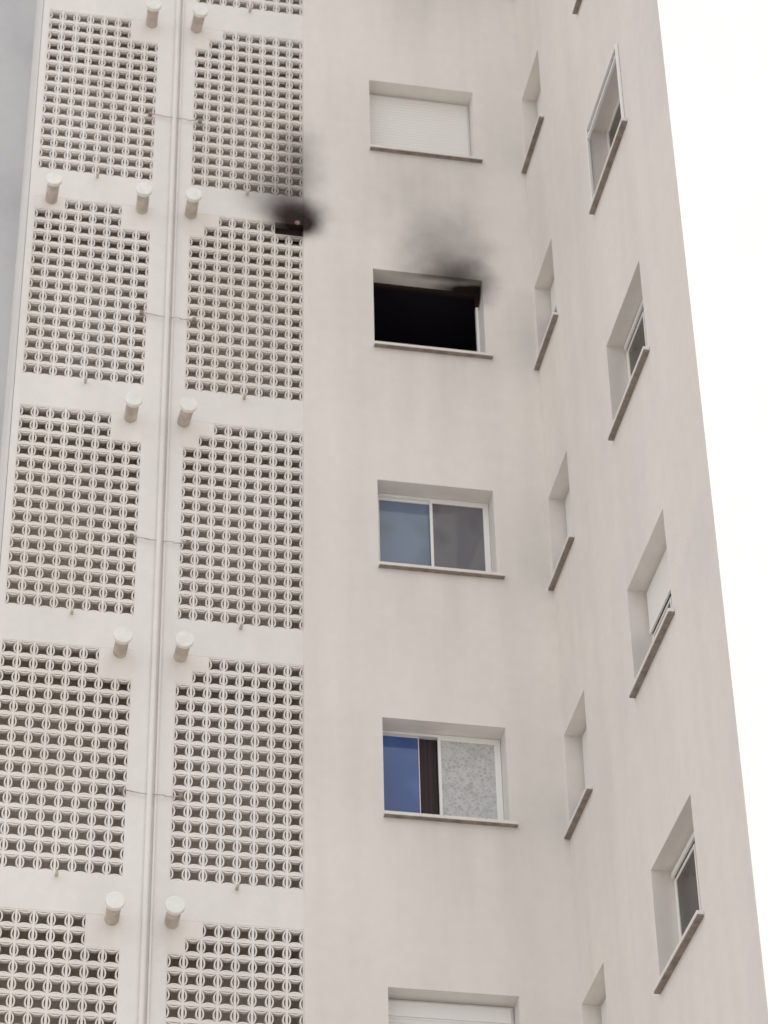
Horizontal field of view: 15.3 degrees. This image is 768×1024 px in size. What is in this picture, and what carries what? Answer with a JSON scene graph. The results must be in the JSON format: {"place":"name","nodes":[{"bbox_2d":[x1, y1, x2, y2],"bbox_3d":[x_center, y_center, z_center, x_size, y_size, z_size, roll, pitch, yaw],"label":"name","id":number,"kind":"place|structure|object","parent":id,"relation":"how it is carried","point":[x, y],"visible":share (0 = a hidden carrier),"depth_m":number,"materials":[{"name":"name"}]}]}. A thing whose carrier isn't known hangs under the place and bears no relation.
{"place":"outdoors","nodes":[
{"label":"outdoors","id":0,"kind":"place"},
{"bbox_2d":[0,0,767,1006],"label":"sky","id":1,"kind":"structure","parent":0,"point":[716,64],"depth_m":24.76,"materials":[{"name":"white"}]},
{"bbox_2d":[303,0,581,1023],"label":"window wall","id":2,"kind":"structure","parent":0,"point":[439,912],"depth_m":28.85,"materials":[{"name":"white paint"}]},
{"bbox_2d":[373,282,477,307],"bbox_3d":[0.435,-2.304,31.238,1.209,0.349,0.050,6,-38,-9],"label":"burnt window frame","id":3,"kind":"object","parent":2,"relation":"in","point":[425,291],"visible":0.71,"depth_m":31.32,"materials":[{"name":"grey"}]},
{"bbox_2d":[369,43,700,1023],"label":"window frames","id":4,"kind":"structure","parent":2,"relation":"in","point":[451,1011],"depth_m":27.74,"materials":[{"name":"white metal"}]},
{"bbox_2d":[369,0,703,991],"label":"window sills","id":5,"kind":"structure","parent":2,"relation":"attached to","point":[565,542],"depth_m":28.17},
{"bbox_2d":[383,736,419,812],"bbox_3d":[0.162,2.584,27.483,0.358,0.988,0.004,6,-38,-9],"label":"window glass","id":6,"kind":"object","parent":5,"relation":"attached to","point":[401,772],"visible":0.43,"depth_m":27.52,"materials":[{"name":"blue glass"}]},
{"bbox_2d":[379,500,430,565],"bbox_3d":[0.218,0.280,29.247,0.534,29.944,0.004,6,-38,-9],"label":"window glass","id":7,"kind":"object","parent":5,"relation":"attached to","point":[404,533],"visible":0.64,"depth_m":29.29,"materials":[{"name":"glass"}]},
{"bbox_2d":[419,739,439,814],"bbox_3d":[0.451,2.630,27.553,0.223,1.024,0.013,6,-38,-9],"label":"drape","id":8,"kind":"object","parent":5,"relation":"hanging from","point":[429,778],"visible":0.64,"depth_m":27.60,"materials":[{"name":"brown fabric"}]},
{"bbox_2d":[432,504,485,570],"bbox_3d":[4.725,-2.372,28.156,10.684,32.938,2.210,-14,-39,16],"label":"window glass","id":9,"kind":"object","parent":5,"relation":"attached to","point":[458,535],"visible":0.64,"depth_m":29.35,"materials":[{"name":"grey glass"}]},
{"bbox_2d":[441,741,497,818],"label":"lace curtains","id":10,"kind":"object","parent":5,"relation":"attached to","point":[468,781],"visible":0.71,"depth_m":27.59,"materials":[{"name":"white fabric"}]},
{"bbox_2d":[369,90,694,1023],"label":"roller shutters","id":11,"kind":"object","parent":5,"relation":"attached to","point":[413,124],"visible":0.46,"depth_m":32.66,"materials":[{"name":"white plastic"}]},
{"bbox_2d":[370,0,703,993],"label":"sill drip edges","id":12,"kind":"object","parent":5,"relation":"attached to","point":[570,542],"visible":1,"depth_m":27.88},
{"bbox_2d":[609,103,698,935],"bbox_3d":[2.237,-1.760,28.540,0.032,32.493,3.615,6,-38,-9],"label":"window glass","id":13,"kind":"object","parent":5,"relation":"attached to","point":[688,893],"visible":0.1,"depth_m":23.79,"materials":[{"name":"grey glass"}]},
{"label":"ground","id":14,"kind":"structure","parent":0,"visible":0},
{"bbox_2d":[0,0,36,449],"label":"recessed bay wall","id":15,"kind":"structure","parent":14,"relation":"on","point":[17,21],"depth_m":35.39,"materials":[{"name":"white paint"}]},
{"bbox_2d":[0,0,43,560],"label":"return wall","id":16,"kind":"structure","parent":14,"relation":"on","point":[10,377],"depth_m":32.12,"materials":[{"name":"white paint"}]},
{"bbox_2d":[0,0,303,1023],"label":"lattice frame","id":17,"kind":"object","parent":14,"relation":"on","point":[88,894],"visible":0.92,"depth_m":28.42,"materials":[{"name":"white concrete"}]},
{"bbox_2d":[0,907,121,1023],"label":"lattice panel","id":18,"kind":"object","parent":17,"relation":"in","point":[100,935],"visible":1,"depth_m":25.37,"materials":[{"name":"white concrete"}]},
{"bbox_2d":[0,639,132,876],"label":"lattice panel","id":19,"kind":"object","parent":17,"relation":"in","point":[109,665],"visible":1,"depth_m":26.68,"materials":[{"name":"white concrete"}]},
{"bbox_2d":[4,404,142,615],"bbox_3d":[-3.071,-0.029,28.430,1.261,2.501,0.056,6,-38,-9],"label":"lattice panel","id":20,"kind":"object","parent":17,"relation":"in","point":[121,430],"visible":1,"depth_m":28.41,"materials":[{"name":"white concrete"}]},
{"bbox_2d":[22,195,151,385],"bbox_3d":[-3.123,-2.343,30.177,1.261,2.501,0.056,6,-38,-9],"label":"lattice panel","id":21,"kind":"object","parent":17,"relation":"in","point":[132,221],"visible":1,"depth_m":30.16,"materials":[{"name":"white concrete"}]},
{"bbox_2d":[38,9,159,180],"bbox_3d":[-3.175,-4.658,31.923,1.261,2.501,0.056,6,-38,-9],"label":"lattice panel","id":22,"kind":"object","parent":17,"relation":"in","point":[141,34],"visible":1,"depth_m":31.90,"materials":[{"name":"white concrete"}]},
{"bbox_2d":[45,9,204,928],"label":"vent pipes","id":23,"kind":"object","parent":17,"relation":"attached to","point":[111,918],"visible":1,"depth_m":29.18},
{"bbox_2d":[46,0,207,914],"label":"vent pipe ends","id":24,"kind":"object","parent":23,"relation":"attached to","point":[115,901],"visible":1,"depth_m":28.94,"materials":[{"name":"paint"}]},
{"bbox_2d":[0,0,303,1023],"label":"lattice panels","id":25,"kind":"object","parent":17,"relation":"in","point":[122,746],"visible":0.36,"depth_m":28.93,"materials":[{"name":"paint"}]},
{"bbox_2d":[55,6,251,890],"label":"drain spouts","id":26,"kind":"object","parent":17,"relation":"attached to","point":[241,624],"visible":1,"depth_m":29.31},
{"bbox_2d":[118,111,201,799],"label":"bracket clamps","id":27,"kind":"object","parent":17,"relation":"attached to","point":[120,789],"visible":1,"depth_m":28.36,"materials":[{"name":"grey metal"}]},
{"bbox_2d":[123,113,197,796],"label":"brackets","id":28,"kind":"object","parent":17,"relation":"attached to","point":[153,539],"visible":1,"depth_m":28.33,"materials":[{"name":"metal"}]},
{"bbox_2d":[138,0,184,1023],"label":"conduit","id":29,"kind":"object","parent":17,"relation":"attached to","point":[156,609],"visible":1,"depth_m":28.27,"materials":[{"name":"white concrete"}]},
{"bbox_2d":[164,920,303,1023],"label":"lattice panel","id":30,"kind":"object","parent":17,"relation":"in","point":[181,935],"visible":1,"depth_m":25.64,"materials":[{"name":"white concrete"}]},
{"bbox_2d":[169,655,303,890],"bbox_3d":[-1.378,2.447,26.946,1.249,2.501,0.056,6,-38,-9],"label":"lattice panel","id":31,"kind":"object","parent":17,"relation":"in","point":[189,669],"visible":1,"depth_m":26.92,"materials":[{"name":"white concrete"}]},
{"bbox_2d":[177,421,303,630],"bbox_3d":[-1.430,0.132,28.692,1.249,2.501,0.056,6,-38,-9],"label":"lattice panel","id":32,"kind":"object","parent":17,"relation":"in","point":[195,433],"visible":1,"depth_m":28.66,"materials":[{"name":"white concrete"}]},
{"bbox_2d":[184,214,302,401],"bbox_3d":[-1.482,-2.183,30.439,1.249,2.501,0.056,6,-38,-9],"label":"lattice panel","id":33,"kind":"object","parent":17,"relation":"in","point":[200,225],"visible":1,"depth_m":30.41,"materials":[{"name":"white concrete"}]},
{"bbox_2d":[191,28,302,198],"bbox_3d":[-1.533,-4.497,32.185,1.249,2.501,0.056,6,-38,-9],"label":"lattice panel","id":34,"kind":"object","parent":17,"relation":"in","point":[206,39],"visible":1,"depth_m":32.16,"materials":[{"name":"white concrete"}]},
{"bbox_2d":[196,0,302,15],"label":"lattice panel","id":35,"kind":"object","parent":17,"relation":"in","point":[289,6],"visible":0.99,"depth_m":33.27,"materials":[{"name":"white concrete"}]},
{"bbox_2d":[275,228,301,243],"bbox_3d":[-1.056,-3.022,31.276,0.308,0.167,0.040,6,-38,-9],"label":"burnt opening","id":36,"kind":"object","parent":17,"relation":"attached to","point":[288,232],"visible":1,"depth_m":31.28,"materials":[{"name":"grey"}]},
{"bbox_2d":[427,593,670,814],"bbox_3d":[5.152,0.008,29.332,11.646,38.290,8.070,6,-38,-9],"label":"room interior","id":37,"kind":"object","parent":14,"relation":"on","point":[658,621],"depth_m":26.75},
{"bbox_2d":[515,0,767,1023],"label":"side wing wall","id":38,"kind":"structure","parent":14,"relation":"on","point":[665,766],"depth_m":25.95,"materials":[{"name":"paint"}]}
]}

